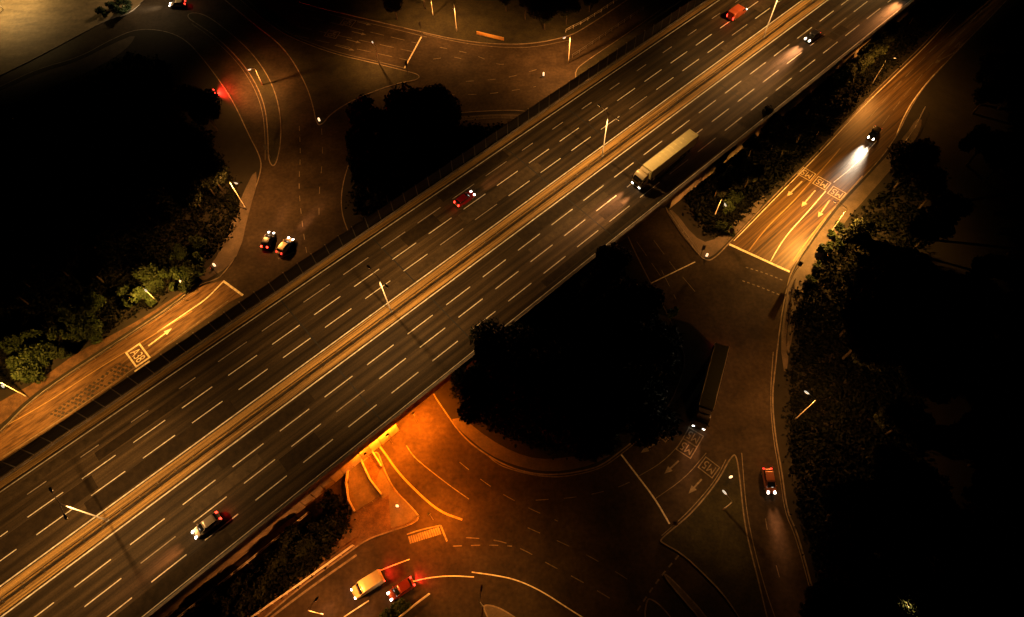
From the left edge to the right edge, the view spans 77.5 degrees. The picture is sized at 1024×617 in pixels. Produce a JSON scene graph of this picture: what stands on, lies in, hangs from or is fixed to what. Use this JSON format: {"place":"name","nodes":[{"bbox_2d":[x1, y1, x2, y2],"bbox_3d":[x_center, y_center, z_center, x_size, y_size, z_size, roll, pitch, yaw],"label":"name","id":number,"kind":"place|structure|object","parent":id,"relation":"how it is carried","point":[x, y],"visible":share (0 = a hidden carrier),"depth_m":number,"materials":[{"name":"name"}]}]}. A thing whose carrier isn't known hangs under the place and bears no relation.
{"place":"outdoors","nodes":[
{"label":"outdoors","id":0,"kind":"place"},
{"bbox_2d":[0,0,142,75],"bbox_3d":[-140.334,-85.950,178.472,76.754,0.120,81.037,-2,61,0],"label":"yard","id":1,"kind":"structure","parent":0,"point":[30,30],"depth_m":173.22,"materials":[{"name":"concrete"}]},
{"bbox_2d":[0,0,1005,616],"bbox_3d":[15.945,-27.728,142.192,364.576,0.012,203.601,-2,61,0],"label":"road","id":2,"kind":"structure","parent":0,"point":[524,544],"depth_m":121.19,"materials":[{"name":"asphalt"}]},
{"bbox_2d":[0,29,261,431],"bbox_3d":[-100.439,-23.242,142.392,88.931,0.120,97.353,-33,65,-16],"label":"verge","id":3,"kind":"structure","parent":2,"relation":"on","point":[191,67],"depth_m":149.43,"materials":[{"name":"plant"}]},
{"bbox_2d":[0,269,30,307],"bbox_3d":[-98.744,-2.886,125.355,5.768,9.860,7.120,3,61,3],"label":"tree","id":4,"kind":"object","parent":3,"relation":"on","point":[9,290],"visible":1,"depth_m":123.16,"materials":[{"name":"green plant"}]},
{"bbox_2d":[10,361,45,383],"bbox_3d":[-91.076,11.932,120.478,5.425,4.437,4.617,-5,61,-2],"label":"shrub","id":5,"kind":"object","parent":3,"relation":"on","point":[25,374],"visible":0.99,"depth_m":120.01,"materials":[{"name":"green plant"}]},
{"bbox_2d":[20,329,45,345],"bbox_3d":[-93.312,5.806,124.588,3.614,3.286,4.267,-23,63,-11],"label":"shrub","id":6,"kind":"object","parent":3,"relation":"on","point":[34,334],"visible":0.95,"depth_m":124.13,"materials":[{"name":"green plant"}]},
{"bbox_2d":[19,342,49,361],"bbox_3d":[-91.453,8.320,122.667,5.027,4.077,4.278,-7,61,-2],"label":"shrub","id":7,"kind":"object","parent":3,"relation":"on","point":[28,350],"visible":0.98,"depth_m":121.94,"materials":[{"name":"green plant"}]},
{"bbox_2d":[46,325,70,341],"bbox_3d":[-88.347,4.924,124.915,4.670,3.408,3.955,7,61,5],"label":"shrub","id":8,"kind":"object","parent":3,"relation":"on","point":[55,331],"visible":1,"depth_m":124.36,"materials":[{"name":"green plant"}]},
{"bbox_2d":[0,36,134,105],"bbox_3d":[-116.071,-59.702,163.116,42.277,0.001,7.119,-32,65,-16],"label":"footway","id":9,"kind":"structure","parent":3,"relation":"on","point":[28,87],"depth_m":163.19,"materials":[{"name":"concrete"}]},
{"bbox_2d":[75,301,100,318],"bbox_3d":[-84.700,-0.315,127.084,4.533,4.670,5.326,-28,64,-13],"label":"shrub","id":10,"kind":"object","parent":3,"relation":"on","point":[86,308],"visible":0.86,"depth_m":125.57,"materials":[{"name":"green plant"}]},
{"bbox_2d":[69,251,108,286],"bbox_3d":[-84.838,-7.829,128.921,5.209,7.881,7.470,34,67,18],"label":"tree","id":11,"kind":"object","parent":3,"relation":"on","point":[93,263],"visible":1,"depth_m":127.02,"materials":[{"name":"green plant"}]},
{"bbox_2d":[75,319,102,344],"bbox_3d":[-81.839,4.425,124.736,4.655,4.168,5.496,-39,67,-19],"label":"shrub","id":12,"kind":"object","parent":3,"relation":"on","point":[96,339],"visible":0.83,"depth_m":124.04,"materials":[{"name":"green plant"}]},
{"bbox_2d":[82,288,106,307],"bbox_3d":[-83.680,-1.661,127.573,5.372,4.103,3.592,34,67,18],"label":"shrub","id":13,"kind":"object","parent":3,"relation":"on","point":[90,295],"visible":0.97,"depth_m":126.72,"materials":[{"name":"green plant"}]},
{"bbox_2d":[0,279,201,423],"bbox_3d":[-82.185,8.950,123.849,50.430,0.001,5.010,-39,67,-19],"label":"footway","id":14,"kind":"structure","parent":3,"relation":"on","point":[10,405],"depth_m":122.31,"materials":[{"name":"concrete"}]},
{"bbox_2d":[0,50,244,389],"bbox_3d":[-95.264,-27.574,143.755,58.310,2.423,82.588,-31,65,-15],"label":"undergrowth","id":15,"kind":"object","parent":3,"relation":"on","point":[6,327],"visible":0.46,"depth_m":137.82,"materials":[{"name":"green plant"}]},
{"bbox_2d":[128,286,156,306],"bbox_3d":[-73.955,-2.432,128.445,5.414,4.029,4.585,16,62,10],"label":"shrub","id":16,"kind":"object","parent":3,"relation":"on","point":[137,294],"visible":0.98,"depth_m":127.78,"materials":[{"name":"green plant"}]},
{"bbox_2d":[132,263,160,283],"bbox_3d":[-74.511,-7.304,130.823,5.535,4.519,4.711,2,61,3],"label":"shrub","id":17,"kind":"object","parent":3,"relation":"on","point":[142,271],"visible":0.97,"depth_m":130.22,"materials":[{"name":"green plant"}]},
{"bbox_2d":[162,170,202,208],"bbox_3d":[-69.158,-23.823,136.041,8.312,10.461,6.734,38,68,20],"label":"tree","id":18,"kind":"object","parent":3,"relation":"on","point":[177,187],"visible":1,"depth_m":133.20,"materials":[{"name":"green plant"}]},
{"bbox_2d":[182,260,205,278],"bbox_3d":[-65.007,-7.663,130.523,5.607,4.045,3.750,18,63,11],"label":"shrub","id":19,"kind":"object","parent":3,"relation":"on","point":[192,271],"visible":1,"depth_m":129.49,"materials":[{"name":"green plant"}]},
{"bbox_2d":[175,84,221,130],"bbox_3d":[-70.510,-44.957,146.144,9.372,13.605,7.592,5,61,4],"label":"tree","id":20,"kind":"object","parent":3,"relation":"on","point":[195,102],"visible":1,"depth_m":142.88,"materials":[{"name":"green plant"}]},
{"bbox_2d":[184,151,227,191],"bbox_3d":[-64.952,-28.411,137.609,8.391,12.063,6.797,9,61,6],"label":"tree","id":21,"kind":"object","parent":3,"relation":"on","point":[192,170],"visible":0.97,"depth_m":134.43,"materials":[{"name":"green plant"}]},
{"bbox_2d":[199,172,256,279],"bbox_3d":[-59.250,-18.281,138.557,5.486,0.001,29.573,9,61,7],"label":"footway","id":22,"kind":"structure","parent":3,"relation":"on","point":[226,256],"depth_m":136.85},
{"bbox_2d":[188,13,280,165],"bbox_3d":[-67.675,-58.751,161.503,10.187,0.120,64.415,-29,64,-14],"label":"splitter island","id":23,"kind":"structure","parent":2,"relation":"on","point":[241,52],"depth_m":161.37,"materials":[{"name":"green concrete"}]},
{"bbox_2d":[225,0,419,124],"bbox_3d":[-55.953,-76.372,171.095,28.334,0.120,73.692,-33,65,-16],"label":"triangle island","id":24,"kind":"structure","parent":2,"relation":"on","point":[334,82],"depth_m":161.17,"materials":[{"name":"green plant"}]},
{"bbox_2d":[246,452,418,616],"bbox_3d":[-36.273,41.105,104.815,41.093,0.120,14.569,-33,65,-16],"label":"slip island","id":25,"kind":"structure","parent":2,"relation":"on","point":[373,467],"depth_m":106.04,"materials":[{"name":"concrete"}]},
{"bbox_2d":[226,574,250,601],"bbox_3d":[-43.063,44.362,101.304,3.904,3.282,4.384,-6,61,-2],"label":"shrub","id":26,"kind":"object","parent":25,"relation":"on","point":[234,587],"visible":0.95,"depth_m":100.25,"materials":[{"name":"green plant"}]},
{"bbox_2d":[177,511,310,616],"bbox_3d":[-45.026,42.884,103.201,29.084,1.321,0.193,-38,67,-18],"label":"railing","id":27,"kind":"object","parent":25,"relation":"on","point":[224,580],"visible":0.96,"depth_m":103.49,"materials":[{"name":"paint"}]},
{"bbox_2d":[245,573,267,597],"bbox_3d":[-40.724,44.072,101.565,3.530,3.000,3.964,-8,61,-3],"label":"shrub","id":28,"kind":"object","parent":25,"relation":"on","point":[260,582],"visible":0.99,"depth_m":101.10,"materials":[{"name":"green plant"}]},
{"bbox_2d":[170,499,355,616],"bbox_3d":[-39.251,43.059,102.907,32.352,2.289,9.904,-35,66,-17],"label":"undergrowth","id":29,"kind":"object","parent":25,"relation":"on","point":[292,571],"visible":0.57,"depth_m":103.40,"materials":[{"name":"green plant"}]},
{"bbox_2d":[264,539,287,561],"bbox_3d":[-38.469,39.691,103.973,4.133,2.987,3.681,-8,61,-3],"label":"shrub","id":30,"kind":"object","parent":25,"relation":"on","point":[277,555],"visible":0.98,"depth_m":103.34,"materials":[{"name":"green plant"}]},
{"bbox_2d":[279,523,300,545],"bbox_3d":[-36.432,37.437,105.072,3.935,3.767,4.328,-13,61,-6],"label":"shrub","id":31,"kind":"object","parent":25,"relation":"on","point":[289,534],"visible":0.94,"depth_m":104.66,"materials":[{"name":"green plant"}]},
{"bbox_2d":[289,539,308,557],"bbox_3d":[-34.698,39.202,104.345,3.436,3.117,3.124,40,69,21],"label":"shrub","id":32,"kind":"object","parent":25,"relation":"on","point":[299,550],"visible":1,"depth_m":103.86,"materials":[{"name":"green plant"}]},
{"bbox_2d":[251,544,353,616],"bbox_3d":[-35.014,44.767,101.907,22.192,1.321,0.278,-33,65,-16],"label":"railing","id":33,"kind":"object","parent":25,"relation":"on","point":[305,579],"visible":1,"depth_m":102.13,"materials":[{"name":"paint"}]},
{"bbox_2d":[307,518,332,540],"bbox_3d":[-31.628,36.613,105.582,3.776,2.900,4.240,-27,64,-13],"label":"shrub","id":34,"kind":"object","parent":25,"relation":"on","point":[324,528],"visible":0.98,"depth_m":105.17,"materials":[{"name":"green plant"}]},
{"bbox_2d":[320,489,342,512],"bbox_3d":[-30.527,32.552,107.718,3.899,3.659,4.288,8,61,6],"label":"shrub","id":35,"kind":"object","parent":25,"relation":"on","point":[331,500],"visible":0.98,"depth_m":107.19,"materials":[{"name":"green plant"}]},
{"bbox_2d":[348,462,380,511],"bbox_3d":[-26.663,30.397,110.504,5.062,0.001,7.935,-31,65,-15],"label":"footway","id":36,"kind":"structure","parent":25,"relation":"on","point":[363,490],"depth_m":110.09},
{"bbox_2d":[352,495,390,542],"bbox_3d":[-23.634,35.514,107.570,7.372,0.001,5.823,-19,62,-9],"label":"footway","id":37,"kind":"structure","parent":25,"relation":"on","point":[374,519],"depth_m":107.37,"materials":[{"name":"concrete"}]},
{"bbox_2d":[375,469,416,527],"bbox_3d":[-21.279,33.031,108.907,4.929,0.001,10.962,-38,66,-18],"label":"footway","id":38,"kind":"structure","parent":25,"relation":"on","point":[403,513],"depth_m":108.55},
{"bbox_2d":[351,569,384,598],"bbox_3d":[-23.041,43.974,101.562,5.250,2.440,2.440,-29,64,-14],"label":"van","id":39,"kind":"object","parent":2,"relation":"on","point":[362,587],"visible":1,"depth_m":100.83,"materials":[{"name":"beige paint"}]},
{"bbox_2d":[387,576,414,600],"bbox_3d":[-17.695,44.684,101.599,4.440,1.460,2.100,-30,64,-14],"label":"car","id":40,"kind":"object","parent":2,"relation":"on","point":[400,589],"visible":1,"depth_m":101.17,"materials":[{"name":"red paint"}]},
{"bbox_2d":[296,0,626,44],"bbox_3d":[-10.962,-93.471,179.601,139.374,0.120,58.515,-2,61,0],"label":"verge","id":41,"kind":"structure","parent":2,"relation":"on","point":[512,26],"depth_m":170.69,"materials":[{"name":"green plant"}]},
{"bbox_2d":[382,0,402,19],"bbox_3d":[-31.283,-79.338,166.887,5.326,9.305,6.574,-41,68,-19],"label":"tree","id":42,"kind":"object","parent":41,"relation":"on","point":[390,6],"visible":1,"depth_m":165.55,"materials":[{"name":"green plant"}]},
{"bbox_2d":[526,0,559,29],"bbox_3d":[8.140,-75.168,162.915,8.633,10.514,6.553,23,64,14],"label":"tree","id":43,"kind":"object","parent":41,"relation":"on","point":[545,10],"visible":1,"depth_m":160.56,"materials":[{"name":"green plant"}]},
{"bbox_2d":[557,0,581,24],"bbox_3d":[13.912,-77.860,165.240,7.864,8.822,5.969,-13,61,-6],"label":"tree","id":44,"kind":"object","parent":41,"relation":"on","point":[567,5],"visible":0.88,"depth_m":163.33,"materials":[{"name":"green plant"}]},
{"bbox_2d":[483,604,514,616],"bbox_3d":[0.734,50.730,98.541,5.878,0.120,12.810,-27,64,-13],"label":"island","id":45,"kind":"structure","parent":2,"relation":"on","point":[492,611],"depth_m":100.23,"materials":[{"name":"concrete"}]},
{"bbox_2d":[341,110,684,474],"bbox_3d":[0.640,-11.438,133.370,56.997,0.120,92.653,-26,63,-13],"label":"roundabout island","id":46,"kind":"structure","parent":2,"relation":"on","point":[449,405],"depth_m":121.56,"materials":[{"name":"soil"}]},
{"bbox_2d":[346,144,379,191],"bbox_3d":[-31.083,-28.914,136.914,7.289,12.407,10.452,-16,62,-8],"label":"tree","id":47,"kind":"object","parent":46,"relation":"on","point":[359,167],"visible":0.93,"depth_m":132.97,"materials":[{"name":"green plant"}]},
{"bbox_2d":[345,93,384,139],"bbox_3d":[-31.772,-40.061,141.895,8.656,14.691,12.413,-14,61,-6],"label":"tree","id":48,"kind":"object","parent":46,"relation":"on","point":[363,111],"visible":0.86,"depth_m":137.75,"materials":[{"name":"green plant"}]},
{"bbox_2d":[344,124,386,159],"bbox_3d":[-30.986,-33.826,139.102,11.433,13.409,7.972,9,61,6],"label":"tree","id":49,"kind":"object","parent":46,"relation":"on","point":[352,140],"visible":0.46,"depth_m":135.08,"materials":[{"name":"green plant"}]},
{"bbox_2d":[376,104,394,135],"bbox_3d":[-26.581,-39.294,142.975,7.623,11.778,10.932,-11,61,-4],"label":"tree","id":50,"kind":"object","parent":46,"relation":"on","point":[388,113],"visible":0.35,"depth_m":139.63,"materials":[{"name":"green plant"}]},
{"bbox_2d":[383,82,441,112],"bbox_3d":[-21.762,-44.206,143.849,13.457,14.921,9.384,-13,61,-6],"label":"tree","id":51,"kind":"object","parent":46,"relation":"on","point":[425,94],"visible":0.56,"depth_m":139.71,"materials":[{"name":"green plant"}]},
{"bbox_2d":[345,116,522,227],"bbox_3d":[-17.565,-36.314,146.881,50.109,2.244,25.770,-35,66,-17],"label":"undergrowth","id":52,"kind":"object","parent":46,"relation":"on","point":[379,197],"visible":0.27,"depth_m":144.47,"materials":[{"name":"green plant"}]},
{"bbox_2d":[425,94,461,152],"bbox_3d":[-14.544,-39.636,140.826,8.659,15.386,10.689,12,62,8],"label":"tree","id":53,"kind":"object","parent":46,"relation":"on","point":[446,121],"visible":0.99,"depth_m":135.05,"materials":[{"name":"green plant"}]},
{"bbox_2d":[430,82,462,112],"bbox_3d":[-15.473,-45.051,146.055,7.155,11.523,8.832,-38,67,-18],"label":"tree","id":54,"kind":"object","parent":46,"relation":"on","point":[443,91],"visible":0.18,"depth_m":142.62,"materials":[{"name":"green plant"}]},
{"bbox_2d":[450,359,487,387],"bbox_3d":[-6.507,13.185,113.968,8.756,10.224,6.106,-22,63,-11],"label":"tree","id":55,"kind":"object","parent":46,"relation":"on","point":[459,377],"visible":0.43,"depth_m":111.31,"materials":[{"name":"green plant"}]},
{"bbox_2d":[457,375,496,426],"bbox_3d":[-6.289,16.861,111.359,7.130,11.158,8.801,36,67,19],"label":"tree","id":56,"kind":"object","parent":46,"relation":"on","point":[471,408],"visible":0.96,"depth_m":107.98,"materials":[{"name":"green plant"}]},
{"bbox_2d":[473,345,514,377],"bbox_3d":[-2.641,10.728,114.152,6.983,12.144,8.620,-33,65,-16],"label":"tree","id":57,"kind":"object","parent":46,"relation":"on","point":[483,362],"visible":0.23,"depth_m":110.93,"materials":[{"name":"green plant"}]},
{"bbox_2d":[459,114,531,126],"bbox_3d":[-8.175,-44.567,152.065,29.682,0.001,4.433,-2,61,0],"label":"footway","id":58,"kind":"structure","parent":46,"relation":"on","point":[496,118],"depth_m":152.31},
{"bbox_2d":[469,317,532,357],"bbox_3d":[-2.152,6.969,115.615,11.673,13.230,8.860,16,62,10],"label":"tree","id":59,"kind":"object","parent":46,"relation":"on","point":[491,336],"visible":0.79,"depth_m":111.79,"materials":[{"name":"green plant"}]},
{"bbox_2d":[452,418,609,470],"bbox_3d":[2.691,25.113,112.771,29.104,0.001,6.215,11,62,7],"label":"footway","id":60,"kind":"structure","parent":46,"relation":"on","point":[484,442],"depth_m":112.07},
{"bbox_2d":[449,282,681,460],"bbox_3d":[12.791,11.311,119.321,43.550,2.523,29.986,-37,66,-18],"label":"undergrowth","id":61,"kind":"object","parent":46,"relation":"on","point":[663,371],"visible":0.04,"depth_m":117.15,"materials":[{"name":"green plant"}]},
{"bbox_2d":[588,242,632,285],"bbox_3d":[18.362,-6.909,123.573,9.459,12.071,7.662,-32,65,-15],"label":"tree","id":62,"kind":"object","parent":46,"relation":"on","point":[612,261],"visible":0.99,"depth_m":119.95,"materials":[{"name":"green plant"}]},
{"bbox_2d":[618,281,665,328],"bbox_3d":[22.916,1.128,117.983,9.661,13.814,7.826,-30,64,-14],"label":"tree","id":63,"kind":"object","parent":46,"relation":"on","point":[647,299],"visible":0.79,"depth_m":113.57,"materials":[{"name":"green plant"}]},
{"bbox_2d":[620,319,683,365],"bbox_3d":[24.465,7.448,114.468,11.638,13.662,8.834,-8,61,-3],"label":"tree","id":64,"kind":"object","parent":46,"relation":"on","point":[653,339],"visible":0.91,"depth_m":110.74,"materials":[{"name":"green plant"}]},
{"bbox_2d":[623,373,682,449],"bbox_3d":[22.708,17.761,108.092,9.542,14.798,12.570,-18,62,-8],"label":"tree","id":65,"kind":"object","parent":46,"relation":"on","point":[651,416],"visible":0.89,"depth_m":103.90,"materials":[{"name":"green plant"}]},
{"bbox_2d":[575,0,704,81],"bbox_3d":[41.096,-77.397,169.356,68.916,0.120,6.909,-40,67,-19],"label":"slip verge","id":66,"kind":"structure","parent":2,"relation":"on","point":[663,13],"depth_m":166.11,"materials":[{"name":"green plant"}]},
{"bbox_2d":[644,598,670,616],"bbox_3d":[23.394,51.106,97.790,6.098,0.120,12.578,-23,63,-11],"label":"splitter","id":67,"kind":"object","parent":2,"relation":"on","point":[653,608],"visible":1,"depth_m":99.89,"materials":[{"name":"concrete"}]},
{"bbox_2d":[664,574,705,616],"bbox_3d":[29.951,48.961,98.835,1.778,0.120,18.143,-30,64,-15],"label":"median splitter","id":68,"kind":"object","parent":2,"relation":"on","point":[693,606],"visible":1,"depth_m":100.68,"materials":[{"name":"concrete"}]},
{"bbox_2d":[692,342,728,429],"bbox_3d":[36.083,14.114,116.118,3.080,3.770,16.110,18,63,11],"label":"lorry","id":69,"kind":"object","parent":2,"relation":"on","point":[706,402],"visible":1,"depth_m":114.31,"materials":[{"name":"green paint"}]},
{"bbox_2d":[660,454,767,616],"bbox_3d":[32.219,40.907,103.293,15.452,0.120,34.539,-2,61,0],"label":"exit splitter","id":70,"kind":"object","parent":2,"relation":"on","point":[707,537],"visible":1,"depth_m":104.55,"materials":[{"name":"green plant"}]},
{"bbox_2d":[761,468,776,493],"bbox_3d":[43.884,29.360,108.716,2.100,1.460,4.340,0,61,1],"label":"car","id":71,"kind":"object","parent":2,"relation":"on","point":[768,476],"visible":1,"depth_m":108.17,"materials":[{"name":"orange paint"}]},
{"bbox_2d":[669,196,765,257],"bbox_3d":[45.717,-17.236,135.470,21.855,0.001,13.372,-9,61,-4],"label":"footway","id":72,"kind":"structure","parent":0,"point":[715,245],"depth_m":134.44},
{"bbox_2d":[665,0,964,260],"bbox_3d":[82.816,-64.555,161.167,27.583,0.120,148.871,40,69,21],"label":"verge","id":73,"kind":"structure","parent":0,"point":[691,223],"depth_m":148.45,"materials":[{"name":"plant"}]},
{"bbox_2d":[712,171,731,196],"bbox_3d":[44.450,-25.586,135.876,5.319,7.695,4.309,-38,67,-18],"label":"tree","id":74,"kind":"object","parent":73,"relation":"on","point":[722,184],"visible":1,"depth_m":133.17,"materials":[{"name":"green plant"}]},
{"bbox_2d":[730,151,751,173],"bbox_3d":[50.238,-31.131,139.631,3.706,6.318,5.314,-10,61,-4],"label":"tree","id":75,"kind":"object","parent":73,"relation":"on","point":[739,160],"visible":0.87,"depth_m":138.38,"materials":[{"name":"green plant"}]},
{"bbox_2d":[740,162,764,186],"bbox_3d":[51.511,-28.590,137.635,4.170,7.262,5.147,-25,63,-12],"label":"tree","id":76,"kind":"object","parent":73,"relation":"on","point":[752,172],"visible":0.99,"depth_m":135.44,"materials":[{"name":"green plant"}]},
{"bbox_2d":[742,134,765,155],"bbox_3d":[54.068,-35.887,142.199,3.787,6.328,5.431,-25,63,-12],"label":"tree","id":77,"kind":"object","parent":73,"relation":"on","point":[754,144],"visible":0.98,"depth_m":140.66,"materials":[{"name":"green plant"}]},
{"bbox_2d":[761,105,783,134],"bbox_3d":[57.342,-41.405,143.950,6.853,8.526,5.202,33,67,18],"label":"tree","id":78,"kind":"object","parent":73,"relation":"on","point":[768,111],"visible":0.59,"depth_m":141.38,"materials":[{"name":"green plant"}]},
{"bbox_2d":[766,118,796,151],"bbox_3d":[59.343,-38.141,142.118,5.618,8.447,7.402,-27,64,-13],"label":"tree","id":79,"kind":"object","parent":73,"relation":"on","point":[779,131],"visible":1,"depth_m":139.95,"materials":[{"name":"green plant"}]},
{"bbox_2d":[682,0,955,237],"bbox_3d":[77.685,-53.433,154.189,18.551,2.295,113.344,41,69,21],"label":"undergrowth","id":80,"kind":"object","parent":73,"relation":"on","point":[771,160],"visible":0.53,"depth_m":144.59,"materials":[{"name":"green plant"}]},
{"bbox_2d":[814,114,830,136],"bbox_3d":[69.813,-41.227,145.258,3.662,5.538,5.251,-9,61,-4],"label":"tree","id":81,"kind":"object","parent":73,"relation":"on","point":[821,125],"visible":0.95,"depth_m":143.76,"materials":[{"name":"green plant"}]},
{"bbox_2d":[820,103,845,122],"bbox_3d":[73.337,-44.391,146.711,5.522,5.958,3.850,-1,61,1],"label":"tree","id":82,"kind":"object","parent":73,"relation":"on","point":[832,111],"visible":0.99,"depth_m":145.07,"materials":[{"name":"green plant"}]},
{"bbox_2d":[825,68,851,95],"bbox_3d":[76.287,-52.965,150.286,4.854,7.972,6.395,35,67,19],"label":"tree","id":83,"kind":"object","parent":73,"relation":"on","point":[839,79],"visible":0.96,"depth_m":147.83,"materials":[{"name":"green plant"}]},
{"bbox_2d":[856,53,874,75],"bbox_3d":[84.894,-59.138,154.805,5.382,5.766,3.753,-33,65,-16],"label":"tree","id":84,"kind":"object","parent":73,"relation":"on","point":[864,61],"visible":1,"depth_m":153.28,"materials":[{"name":"green plant"}]},
{"bbox_2d":[861,33,888,56],"bbox_3d":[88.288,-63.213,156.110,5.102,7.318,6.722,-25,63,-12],"label":"tree","id":85,"kind":"object","parent":73,"relation":"on","point":[876,44],"visible":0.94,"depth_m":154.08,"materials":[{"name":"green plant"}]},
{"bbox_2d":[882,22,899,43],"bbox_3d":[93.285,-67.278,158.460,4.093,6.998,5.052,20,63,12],"label":"tree","id":86,"kind":"object","parent":73,"relation":"on","point":[890,33],"visible":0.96,"depth_m":156.49,"materials":[{"name":"green plant"}]},
{"bbox_2d":[781,118,921,370],"bbox_3d":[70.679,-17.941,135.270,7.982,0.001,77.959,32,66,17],"label":"footway","id":87,"kind":"structure","parent":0,"point":[856,198],"depth_m":133.72,"materials":[{"name":"concrete"}]},
{"bbox_2d":[772,0,1023,616],"bbox_3d":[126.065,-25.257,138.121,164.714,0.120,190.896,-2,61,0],"label":"verge","id":88,"kind":"structure","parent":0,"point":[993,222],"depth_m":132.59,"materials":[{"name":"plant"}]},
{"bbox_2d":[778,177,936,616],"bbox_3d":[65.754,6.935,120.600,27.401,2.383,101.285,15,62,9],"label":"undergrowth","id":89,"kind":"object","parent":88,"relation":"on","point":[825,435],"visible":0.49,"depth_m":116.49,"materials":[{"name":"green plant"}]},
{"bbox_2d":[838,218,876,247],"bbox_3d":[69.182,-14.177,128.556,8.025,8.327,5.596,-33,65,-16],"label":"tree","id":90,"kind":"object","parent":88,"relation":"on","point":[855,234],"visible":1,"depth_m":126.35,"materials":[{"name":"green plant"}]},
{"bbox_2d":[842,317,891,366],"bbox_3d":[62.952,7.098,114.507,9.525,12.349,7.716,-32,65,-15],"label":"tree","id":91,"kind":"object","parent":88,"relation":"on","point":[868,347],"visible":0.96,"depth_m":110.01,"materials":[{"name":"green plant"}]},
{"bbox_2d":[855,574,905,616],"bbox_3d":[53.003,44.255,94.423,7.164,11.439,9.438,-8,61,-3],"label":"tree","id":92,"kind":"object","parent":88,"relation":"on","point":[886,595],"visible":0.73,"depth_m":91.08,"materials":[{"name":"green plant"}]},
{"bbox_2d":[873,397,935,446],"bbox_3d":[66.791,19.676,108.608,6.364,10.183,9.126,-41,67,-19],"label":"tree","id":93,"kind":"object","parent":88,"relation":"on","point":[918,422],"visible":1,"depth_m":106.34,"materials":[{"name":"green plant"}]},
{"bbox_2d":[886,138,934,189],"bbox_3d":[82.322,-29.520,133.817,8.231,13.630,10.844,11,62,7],"label":"tree","id":94,"kind":"object","parent":88,"relation":"on","point":[913,163],"visible":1,"depth_m":129.99,"materials":[{"name":"green plant"}]},
{"bbox_2d":[890,573,954,616],"bbox_3d":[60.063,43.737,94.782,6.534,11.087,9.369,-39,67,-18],"label":"tree","id":95,"kind":"object","parent":88,"relation":"on","point":[936,603],"visible":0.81,"depth_m":92.30,"materials":[{"name":"green plant"}]},
{"bbox_2d":[906,211,955,251],"bbox_3d":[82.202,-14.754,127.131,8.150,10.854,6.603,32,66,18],"label":"tree","id":96,"kind":"object","parent":88,"relation":"on","point":[925,231],"visible":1,"depth_m":123.89,"materials":[{"name":"green plant"}]},
{"bbox_2d":[915,166,951,208],"bbox_3d":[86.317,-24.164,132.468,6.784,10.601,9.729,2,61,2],"label":"tree","id":97,"kind":"object","parent":88,"relation":"on","point":[933,184],"visible":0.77,"depth_m":129.77,"materials":[{"name":"green plant"}]},
{"bbox_2d":[920,191,975,225],"bbox_3d":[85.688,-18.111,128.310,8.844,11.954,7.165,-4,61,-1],"label":"tree","id":98,"kind":"object","parent":88,"relation":"on","point":[952,206],"visible":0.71,"depth_m":124.45,"materials":[{"name":"green plant"}]},
{"bbox_2d":[958,123,1011,165],"bbox_3d":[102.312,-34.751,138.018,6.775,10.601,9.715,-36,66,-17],"label":"tree","id":99,"kind":"object","parent":88,"relation":"on","point":[980,140],"visible":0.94,"depth_m":136.06,"materials":[{"name":"green plant"}]},
{"bbox_2d":[963,253,1012,281],"bbox_3d":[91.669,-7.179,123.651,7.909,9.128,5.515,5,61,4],"label":"tree","id":100,"kind":"object","parent":88,"relation":"on","point":[996,266],"visible":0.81,"depth_m":121.22,"materials":[{"name":"green plant"}]},
{"bbox_2d":[970,80,1011,113],"bbox_3d":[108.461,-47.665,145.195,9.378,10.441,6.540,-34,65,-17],"label":"tree","id":101,"kind":"object","parent":88,"relation":"on","point":[985,94],"visible":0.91,"depth_m":142.03,"materials":[{"name":"green plant"}]},
{"bbox_2d":[973,58,1018,103],"bbox_3d":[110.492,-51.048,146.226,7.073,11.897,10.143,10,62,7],"label":"tree","id":102,"kind":"object","parent":88,"relation":"on","point":[998,72],"visible":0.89,"depth_m":143.47,"materials":[{"name":"green plant"}]},
{"label":"ground","id":103,"kind":"structure","parent":0,"visible":0},
{"bbox_2d":[0,0,924,616],"bbox_3d":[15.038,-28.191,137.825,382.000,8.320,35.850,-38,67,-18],"label":"motorway bridge","id":104,"kind":"structure","parent":103,"relation":"on","point":[266,472],"depth_m":117.71,"materials":[{"name":"concrete"}]},
{"bbox_2d":[191,511,221,538],"bbox_3d":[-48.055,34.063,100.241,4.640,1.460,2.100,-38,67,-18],"label":"car","id":105,"kind":"object","parent":104,"relation":"on","point":[202,528],"visible":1,"depth_m":99.81,"materials":[{"name":"silver paint"}]},
{"bbox_2d":[0,0,703,476],"bbox_3d":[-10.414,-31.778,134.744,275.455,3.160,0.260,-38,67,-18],"label":"noise barrier","id":106,"kind":"object","parent":104,"relation":"on","point":[108,396],"visible":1,"depth_m":123.04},
{"bbox_2d":[0,0,812,598],"bbox_3d":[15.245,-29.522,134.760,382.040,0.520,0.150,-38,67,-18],"label":"crash barrier","id":107,"kind":"object","parent":104,"relation":"on","point":[374,322],"visible":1,"depth_m":116.44,"materials":[{"name":"concrete"}]},
{"bbox_2d":[0,0,816,604],"bbox_3d":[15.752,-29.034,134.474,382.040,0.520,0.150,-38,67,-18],"label":"crash barrier","id":108,"kind":"object","parent":104,"relation":"on","point":[370,330],"visible":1,"depth_m":115.94,"materials":[{"name":"metal"}]},
{"bbox_2d":[631,129,698,188],"bbox_3d":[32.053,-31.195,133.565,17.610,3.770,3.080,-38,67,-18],"label":"lorry","id":109,"kind":"object","parent":104,"relation":"on","point":[675,150],"visible":1,"depth_m":132.02,"materials":[{"name":"yellow paint"}]},
{"bbox_2d":[727,4,746,20],"bbox_3d":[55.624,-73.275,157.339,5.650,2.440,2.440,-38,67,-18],"label":"van","id":110,"kind":"object","parent":104,"relation":"on","point":[736,12],"visible":1,"depth_m":156.23,"materials":[{"name":"orange paint"}]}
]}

